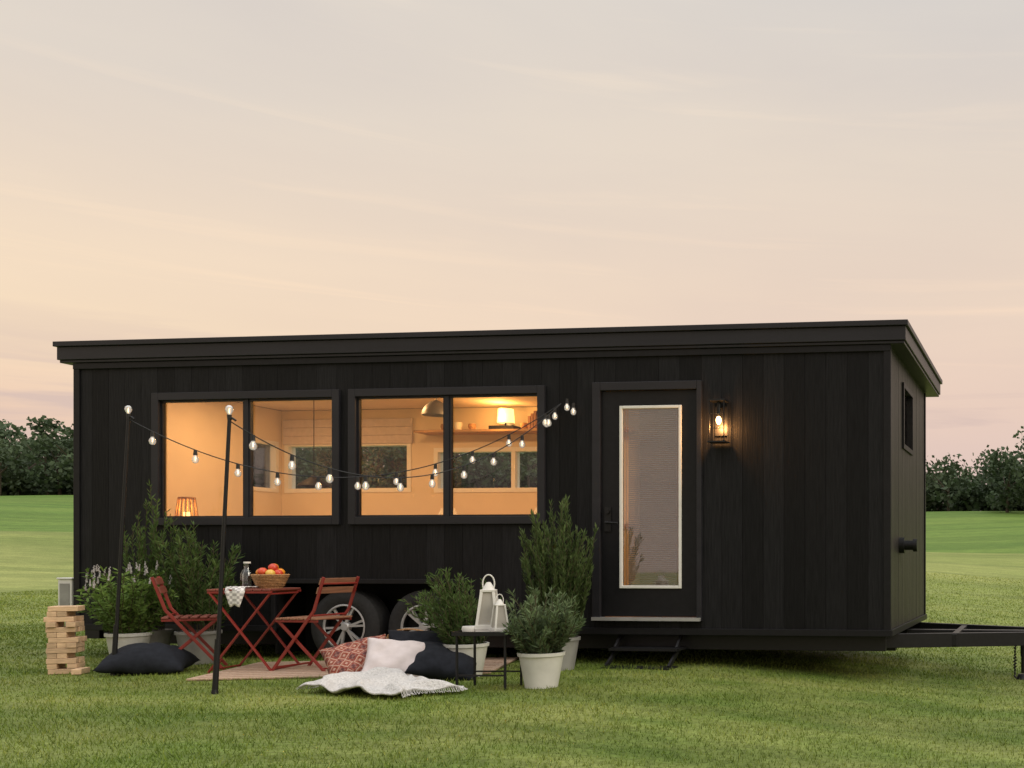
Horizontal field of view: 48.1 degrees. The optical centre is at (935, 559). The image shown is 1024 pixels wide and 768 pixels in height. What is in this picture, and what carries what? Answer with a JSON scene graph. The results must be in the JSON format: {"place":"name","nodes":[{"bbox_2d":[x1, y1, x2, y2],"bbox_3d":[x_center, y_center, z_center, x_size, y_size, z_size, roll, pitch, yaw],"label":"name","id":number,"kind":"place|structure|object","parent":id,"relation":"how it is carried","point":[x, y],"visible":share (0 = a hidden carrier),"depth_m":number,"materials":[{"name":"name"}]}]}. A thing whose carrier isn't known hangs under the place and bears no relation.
{"place":"outdoors","nodes":[
{"label":"outdoors","id":0,"kind":"place"},
{"bbox_2d":[386,628,423,638],"bbox_3d":[-4.440,0.762,8.446,0.422,0.356,0.418,0,0,6],"label":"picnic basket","id":1,"kind":"object","parent":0,"point":[387,637],"visible":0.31,"depth_m":8.44,"materials":[{"name":"wicker"}]},
{"bbox_2d":[0,495,1023,767],"bbox_3d":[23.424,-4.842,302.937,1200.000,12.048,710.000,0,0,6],"label":"ground","id":2,"kind":"structure","parent":0,"point":[36,541],"depth_m":6.97,"materials":[{"name":"green plant"}]},
{"bbox_2d":[43,605,89,674],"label":"stacking block tower","id":3,"kind":"structure","parent":2,"relation":"on","point":[65,644],"depth_m":8.24,"materials":[{"name":"brown wood"}]},
{"bbox_2d":[56,577,75,635],"bbox_3d":[-8.914,0.570,10.318,0.180,0.760,0.140,0,0,6],"label":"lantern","id":4,"kind":"object","parent":3,"relation":"on","point":[65,591],"visible":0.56,"depth_m":10.25,"materials":[{"name":"metal"}]},
{"bbox_2d":[59,584,69,605],"bbox_3d":[-8.920,0.370,10.255,0.110,0.240,0.004,0,0,6],"label":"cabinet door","id":5,"kind":"structure","parent":4,"relation":"in","point":[64,589],"depth_m":10.25,"materials":[{"name":"metal"}]},
{"bbox_2d":[110,416,134,675],"bbox_3d":[-6.618,-0.057,8.137,0.193,2.216,0.067,0,0,6],"label":"string light pole","id":6,"kind":"object","parent":2,"relation":"on","point":[115,634],"visible":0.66,"depth_m":8.14,"materials":[{"name":"black metal"}]},
{"bbox_2d":[75,561,180,653],"bbox_3d":[-7.133,0.481,8.864,0.841,0.938,0.777,0,0,-28],"label":"flowering herb plant","id":7,"kind":"object","parent":2,"relation":"on","point":[139,624],"visible":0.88,"depth_m":8.78,"materials":[{"name":"green plant"}]},
{"bbox_2d":[93,642,200,674],"bbox_3d":[-6.561,0.820,8.354,0.600,0.263,0.540,3,3,-24],"label":"floor cushion","id":8,"kind":"object","parent":2,"relation":"on","point":[146,658],"visible":0.94,"depth_m":8.19,"materials":[{"name":"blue fabric"}]},
{"bbox_2d":[122,481,179,644],"bbox_3d":[-7.204,0.108,9.209,0.469,1.684,0.375,0,0,-44],"label":"rosemary plant","id":9,"kind":"object","parent":2,"relation":"on","point":[160,634],"visible":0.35,"depth_m":9.16,"materials":[{"name":"green plant"}]},
{"bbox_2d":[150,576,227,669],"bbox_3d":[-6.428,0.552,8.635,0.516,0.811,0.420,0,0,-32],"label":"folding chair","id":10,"kind":"object","parent":2,"relation":"on","point":[176,618],"visible":0.84,"depth_m":8.52,"materials":[{"name":"red paint"}]},
{"bbox_2d":[149,521,243,664],"bbox_3d":[-6.709,0.292,9.078,0.615,1.315,0.717,0,0,28],"label":"rosemary plant","id":11,"kind":"object","parent":2,"relation":"on","point":[193,603],"visible":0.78,"depth_m":8.99,"materials":[{"name":"green plant"}]},
{"bbox_2d":[211,417,236,693],"bbox_3d":[-5.036,0.023,7.082,0.161,2.056,0.060,0,0,-26],"label":"string light pole","id":12,"kind":"object","parent":2,"relation":"on","point":[216,665],"visible":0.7,"depth_m":7.07,"materials":[{"name":"black metal"}]},
{"bbox_2d":[186,657,518,680],"bbox_3d":[-4.891,0.936,8.649,2.200,0.020,1.300,0,0,-13],"label":"jute rug","id":13,"kind":"object","parent":2,"relation":"on","point":[258,670],"visible":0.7,"depth_m":8.27,"materials":[{"name":"beige wicker"}]},
{"bbox_2d":[207,587,300,673],"bbox_3d":[-5.789,0.600,8.521,0.528,0.705,0.480,0,0,-6],"label":"bistro table","id":14,"kind":"object","parent":13,"relation":"on","point":[270,591],"visible":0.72,"depth_m":8.34,"materials":[{"name":"red paint"}]},
{"bbox_2d":[225,586,257,606],"bbox_3d":[-5.798,0.311,8.347,0.222,0.171,0.178,0,0,-6],"label":"checked napkin","id":15,"kind":"object","parent":14,"relation":"on","point":[235,595],"visible":1,"depth_m":8.27,"materials":[{"name":"fabric"}]},
{"bbox_2d":[240,562,253,587],"bbox_3d":[-5.903,0.134,8.584,0.100,0.223,0.100,0,0,6],"label":"glass carafe","id":16,"kind":"object","parent":14,"relation":"on","point":[241,578],"visible":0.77,"depth_m":8.57,"materials":[{"name":"clear glass"}]},
{"bbox_2d":[251,564,289,588],"bbox_3d":[-5.657,0.143,8.516,0.282,0.212,0.282,0,0,6],"label":"fruit basket","id":17,"kind":"object","parent":14,"relation":"on","point":[274,576],"visible":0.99,"depth_m":8.44,"materials":[{"name":"wicker"}]},
{"bbox_2d":[271,576,359,670],"bbox_3d":[-5.259,0.552,8.494,0.516,0.811,0.420,0,0,8],"label":"folding chair","id":18,"kind":"object","parent":13,"relation":"on","point":[311,617],"visible":0.88,"depth_m":8.38,"materials":[{"name":"red paint"}]},
{"bbox_2d":[319,634,385,673],"bbox_3d":[-4.490,0.784,7.787,0.470,0.195,0.420,-16,49,-31],"label":"kilim cushion","id":19,"kind":"object","parent":2,"relation":"on","point":[348,657],"visible":0.46,"depth_m":7.70,"materials":[{"name":"red fabric"}]},
{"bbox_2d":[295,667,466,696],"bbox_3d":[-3.963,0.872,7.172,1.303,0.119,0.670,0,0,20],"label":"knit blanket","id":20,"kind":"object","parent":2,"relation":"on","point":[383,681],"visible":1,"depth_m":7.06,"materials":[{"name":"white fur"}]},
{"bbox_2d":[362,637,424,676],"bbox_3d":[-4.182,0.785,7.755,0.450,0.410,0.188,8,-47,-24],"label":"white cushion","id":21,"kind":"object","parent":2,"relation":"on","point":[391,653],"visible":0.71,"depth_m":7.70,"materials":[{"name":"fabric"}]},
{"bbox_2d":[388,630,450,642],"bbox_3d":[-4.158,0.761,8.076,0.500,0.440,0.174,0,-30,-19],"label":"dark cushion","id":22,"kind":"object","parent":2,"relation":"on","point":[421,636],"visible":0.12,"depth_m":8.08,"materials":[{"name":"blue fabric"}]},
{"bbox_2d":[405,641,476,680],"bbox_3d":[-3.891,0.808,7.923,0.520,0.196,0.440,11,26,-23],"label":"dark cushion","id":23,"kind":"object","parent":2,"relation":"on","point":[434,660],"visible":0.78,"depth_m":7.80,"materials":[{"name":"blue fabric"}]},
{"bbox_2d":[400,567,502,674],"bbox_3d":[-3.906,0.496,8.088,0.727,0.909,0.716,0,0,6],"label":"rosemary plant","id":24,"kind":"object","parent":2,"relation":"on","point":[454,615],"visible":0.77,"depth_m":8.01,"materials":[{"name":"green plant"}]},
{"bbox_2d":[451,630,525,689],"bbox_3d":[-3.295,0.738,7.397,0.412,0.425,0.338,0,0,0],"label":"side table","id":25,"kind":"object","parent":2,"relation":"on","point":[456,634],"visible":0.74,"depth_m":7.25,"materials":[{"name":"black metal"}]},
{"bbox_2d":[462,626,474,631],"bbox_3d":[-3.421,0.517,7.350,0.110,0.050,0.108,0,0,6],"label":"white bowl","id":26,"kind":"object","parent":25,"relation":"on","point":[468,628],"visible":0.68,"depth_m":7.31,"materials":[{"name":"white ceramic"}]},
{"bbox_2d":[475,574,497,631],"bbox_3d":[-3.313,0.327,7.419,0.163,0.431,0.163,0,0,-14],"label":"white lantern","id":27,"kind":"object","parent":25,"relation":"on","point":[488,595],"visible":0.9,"depth_m":7.37,"materials":[{"name":"white metal"}]},
{"bbox_2d":[489,594,508,631],"bbox_3d":[-3.200,0.399,7.346,0.108,0.287,0.108,0,0,-44],"label":"white lantern","id":28,"kind":"object","parent":25,"relation":"on","point":[499,617],"visible":0.95,"depth_m":7.33,"materials":[{"name":"white metal"}]},
{"bbox_2d":[0,415,1023,512],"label":"distant tree line","id":29,"kind":"object","parent":2,"relation":"on","point":[42,464],"visible":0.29,"depth_m":90.37,"materials":[{"name":"green plant"}]},
{"bbox_2d":[500,586,586,688],"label":"sage plant","id":30,"kind":"object","parent":2,"relation":"on","point":[547,636],"visible":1,"depth_m":7.34,"materials":[{"name":"green plant"}]},
{"bbox_2d":[85,589,1023,679],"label":"trailer","id":31,"kind":"object","parent":2,"relation":"on","point":[369,612],"visible":0.38,"depth_m":9.31,"materials":[{"name":"black metal"}]},
{"bbox_2d":[237,402,536,626],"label":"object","id":32,"kind":"object","parent":31,"relation":"on","point":[281,601],"visible":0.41,"depth_m":9.50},
{"bbox_2d":[151,389,340,524],"bbox_3d":[-6.506,-0.951,9.469,1.917,1.258,0.090,0,0,6],"label":"frame","id":33,"kind":"object","parent":32,"relation":"attached to","point":[246,396],"visible":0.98,"depth_m":9.43,"materials":[{"name":"wood"}]},
{"bbox_2d":[161,398,331,517],"bbox_3d":[-6.506,-0.951,9.477,1.775,1.114,0.035,0,0,6],"label":"sash","id":34,"kind":"object","parent":33,"relation":"attached to","point":[163,457],"visible":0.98,"depth_m":9.48,"materials":[{"name":"metal"}]},
{"bbox_2d":[253,438,278,492],"bbox_3d":[-7.999,-1.105,11.848,0.130,0.610,0.440,0,0,6],"label":"end window frame","id":35,"kind":"object","parent":32,"relation":"in","point":[274,458],"visible":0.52,"depth_m":12.02,"materials":[{"name":"beige wood"}]},
{"bbox_2d":[275,584,499,654],"bbox_3d":[-5.248,0.540,9.566,2.040,0.720,0.446,0,0,6],"label":"wheel well liner","id":36,"kind":"object","parent":32,"relation":"attached to","point":[302,602],"visible":0.25,"depth_m":9.78,"materials":[{"name":"black paint"}]},
{"bbox_2d":[166,396,634,523],"bbox_3d":[-4.205,-0.660,10.513,7.744,2.380,2.424,0,0,6],"label":"interior lining","id":37,"kind":"object","parent":32,"relation":"attached to","point":[201,427],"visible":0.2,"depth_m":11.79,"materials":[{"name":"beige wood"}]},
{"bbox_2d":[175,497,198,515],"bbox_3d":[-7.491,-0.470,9.988,0.500,0.300,0.350,0,0,6],"label":"basket lantern","id":38,"kind":"object","parent":37,"relation":"attached to","point":[179,500],"visible":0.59,"depth_m":9.99,"materials":[{"name":"wicker"}]},
{"bbox_2d":[297,400,330,486],"bbox_3d":[-6.829,-1.295,10.998,0.320,0.990,0.320,0,0,6],"label":"pendant lamp","id":39,"kind":"object","parent":37,"relation":"hanging from","point":[310,482],"visible":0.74,"depth_m":10.97,"materials":[{"name":"metal"}]},
{"bbox_2d":[283,418,412,444],"bbox_3d":[-7.052,-1.529,12.003,1.660,0.298,0.022,0,0,6],"label":"roman shade","id":40,"kind":"object","parent":37,"relation":"attached to","point":[376,431],"visible":0.88,"depth_m":11.97,"materials":[{"name":"white fabric"}]},
{"bbox_2d":[421,398,442,416],"bbox_3d":[-5.250,-1.650,10.525,0.280,0.280,0.280,0,0,6],"label":"dome pendant","id":41,"kind":"object","parent":37,"relation":"hanging from","point":[433,408],"visible":0.73,"depth_m":10.43,"materials":[{"name":"metal"}]},
{"bbox_2d":[284,443,536,492],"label":"window frames","id":42,"kind":"structure","parent":32,"relation":"attached to","point":[289,483],"depth_m":11.93,"materials":[{"name":"white paint"}]},
{"bbox_2d":[348,385,545,524],"bbox_3d":[-4.509,-0.951,9.253,1.918,1.258,0.090,0,0,6],"label":"frame","id":43,"kind":"object","parent":32,"relation":"attached to","point":[446,393],"visible":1,"depth_m":9.23,"materials":[{"name":"wood"}]},
{"bbox_2d":[125,399,574,489],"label":"string lights","id":44,"kind":"object","parent":43,"relation":"hanging from","point":[152,433],"visible":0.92,"depth_m":8.57},
{"bbox_2d":[225,403,561,491],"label":"string lights","id":45,"kind":"object","parent":43,"relation":"hanging from","point":[292,456],"visible":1,"depth_m":7.99},
{"bbox_2d":[357,394,536,516],"bbox_3d":[-4.508,-0.951,9.261,1.776,1.114,0.035,0,0,6],"label":"sash","id":46,"kind":"object","parent":43,"relation":"attached to","point":[359,451],"visible":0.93,"depth_m":9.27,"materials":[{"name":"metal"}]},
{"bbox_2d":[80,351,883,629],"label":"front wall boards","id":47,"kind":"object","parent":32,"relation":"attached to","point":[793,504],"visible":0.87,"depth_m":9.05,"materials":[{"name":"black wood"}]},
{"bbox_2d":[707,399,729,443],"bbox_3d":[-1.924,-1.220,8.879,0.160,0.380,0.152,0,0,6],"label":"wall lantern","id":48,"kind":"object","parent":47,"relation":"attached to","point":[721,421],"depth_m":8.93,"materials":[{"name":"black metal"}]},
{"bbox_2d":[53,319,942,396],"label":"roof","id":49,"kind":"structure","parent":32,"relation":"on","point":[900,337],"depth_m":9.16,"materials":[{"name":"metal"}]},
{"bbox_2d":[73,344,926,636],"bbox_3d":[-4.200,-0.601,10.502,7.958,2.562,2.640,0,0,6],"label":"corner and base trim","id":50,"kind":"object","parent":32,"relation":"attached to","point":[889,630],"visible":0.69,"depth_m":9.10,"materials":[{"name":"black wood"}]},
{"bbox_2d":[253,396,906,487],"bbox_3d":[-4.076,-1.240,11.179,8.004,0.860,1.137,0,0,15],"label":"glass","id":51,"kind":"object","parent":32,"relation":"attached to","point":[261,458],"visible":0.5,"depth_m":11.87,"materials":[{"name":"clear glass"}]},
{"bbox_2d":[591,617,700,620],"bbox_3d":[-2.599,0.539,9.027,1.009,0.030,0.110,0,0,6],"label":"threshold","id":52,"kind":"object","parent":32,"relation":"on","point":[645,619],"visible":1,"depth_m":8.99,"materials":[{"name":"grey metal"}]},
{"bbox_2d":[592,380,701,620],"bbox_3d":[-2.598,-0.521,9.042,1.019,2.151,0.150,0,0,6],"label":"door frame","id":53,"kind":"structure","parent":32,"relation":"attached to","point":[598,388],"depth_m":9.05,"materials":[{"name":"wood"}]},
{"bbox_2d":[602,390,695,616],"bbox_3d":[-2.582,-0.499,9.052,0.891,2.036,0.045,0,0,6],"label":"door slab","id":54,"kind":"structure","parent":53,"relation":"in","point":[644,602],"depth_m":9.03,"materials":[{"name":"black wood"}]},
{"bbox_2d":[619,405,681,588],"bbox_3d":[-2.570,-0.560,9.037,0.578,1.648,0.044,0,0,6],"label":"glazing bead","id":55,"kind":"object","parent":53,"relation":"attached to","point":[621,496],"visible":1,"depth_m":9.04,"materials":[{"name":"white paint"}]},
{"bbox_2d":[626,409,677,584],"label":"blind slats","id":56,"kind":"object","parent":53,"relation":"attached to","point":[657,570],"visible":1,"depth_m":9.05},
{"bbox_2d":[902,382,912,455],"bbox_3d":[-0.332,-1.375,9.918,0.130,0.630,0.690,0,0,6],"label":"end window frame","id":57,"kind":"object","parent":32,"relation":"in","point":[908,394],"visible":0.48,"depth_m":10.18,"materials":[{"name":"black metal"}]},
{"bbox_2d":[892,349,923,628],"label":"end wall boards","id":58,"kind":"object","parent":32,"relation":"attached to","point":[907,524],"visible":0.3,"depth_m":9.89,"materials":[{"name":"black wood"}]},
{"bbox_2d":[899,537,917,552],"bbox_3d":[-0.257,-0.130,9.402,0.170,0.150,0.150,0,0,6],"label":"side vent","id":59,"kind":"object","parent":58,"relation":"attached to","point":[904,544],"visible":1,"depth_m":9.36,"materials":[{"name":"black metal"}]},
{"bbox_2d":[518,495,598,670],"bbox_3d":[-3.235,0.192,8.601,0.650,1.515,0.596,0,0,-19],"label":"olive shrub","id":60,"kind":"object","parent":2,"relation":"on","point":[563,569],"visible":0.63,"depth_m":8.54,"materials":[{"name":"green plant"}]},
{"bbox_2d":[0,0,1023,484],"label":"sky","id":61,"kind":"structure","parent":0,"point":[169,168],"materials":[{"name":"beige"}]},
{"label":"interior floor","id":62,"kind":"structure","parent":0,"visible":0},
{"bbox_2d":[624,527,634,584],"bbox_3d":[-4.590,0.085,11.465,3.050,0.870,0.570,0,0,6],"label":"kitchen cabinet","id":63,"kind":"object","parent":62,"relation":"on","point":[628,556],"depth_m":11.05,"materials":[{"name":"brown wood"}]},
{"bbox_2d":[414,427,634,526],"bbox_3d":[-4.591,-0.923,11.455,3.090,1.143,0.590,0,0,6],"label":"counter and shelf","id":64,"kind":"object","parent":63,"relation":"on","point":[477,431],"visible":0.21,"depth_m":11.60,"materials":[{"name":"brown wood"}]},
{"bbox_2d":[454,422,462,429],"bbox_3d":[-5.576,-1.546,11.697,0.090,0.100,0.090,0,0,6],"label":"bowl","id":65,"kind":"object","parent":64,"relation":"on","point":[458,426],"visible":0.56,"depth_m":11.66,"materials":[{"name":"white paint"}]},
{"bbox_2d":[468,423,475,428],"bbox_3d":[-5.407,-1.536,11.679,0.090,0.080,0.090,0,0,6],"label":"bowl","id":66,"kind":"object","parent":64,"relation":"on","point":[471,426],"visible":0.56,"depth_m":11.64,"materials":[{"name":"ceramic"}]},
{"bbox_2d":[438,507,536,514],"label":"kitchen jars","id":67,"kind":"object","parent":64,"relation":"on","point":[455,512],"visible":0.2,"depth_m":11.54,"materials":[{"name":"paint"}]},
{"bbox_2d":[488,423,520,428],"bbox_3d":[-5.000,-1.548,11.630,0.300,0.104,0.190,0,0,6],"label":"lamp base","id":68,"kind":"object","parent":64,"relation":"on","point":[505,426],"visible":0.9,"depth_m":11.54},
{"bbox_2d":[497,408,514,423],"bbox_3d":[-4.990,-1.660,11.624,0.190,0.160,0.190,0,0,6],"label":"lamp shade","id":69,"kind":"object","parent":68,"relation":"on","point":[505,415],"visible":0.97,"depth_m":11.55,"materials":[{"name":"white fabric"}]},
{"bbox_2d":[520,423,527,428],"bbox_3d":[-4.771,-1.536,11.610,0.090,0.080,0.090,0,0,6],"label":"bowl","id":70,"kind":"object","parent":64,"relation":"on","point":[523,424],"visible":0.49,"depth_m":11.58,"materials":[{"name":"ceramic"}]},
{"bbox_2d":[528,411,536,428],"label":"shelf books","id":71,"kind":"object","parent":64,"relation":"on","point":[532,417],"visible":0.18,"depth_m":11.55,"materials":[{"name":"brown paper"}]},
{"bbox_2d":[635,408,678,585],"bbox_3d":[-3.033,-0.635,10.985,0.050,2.310,1.190,0,0,6],"label":"partition","id":72,"kind":"object","parent":62,"relation":"on","point":[658,490],"visible":0.07,"depth_m":10.90,"materials":[{"name":"grey"}]}
]}

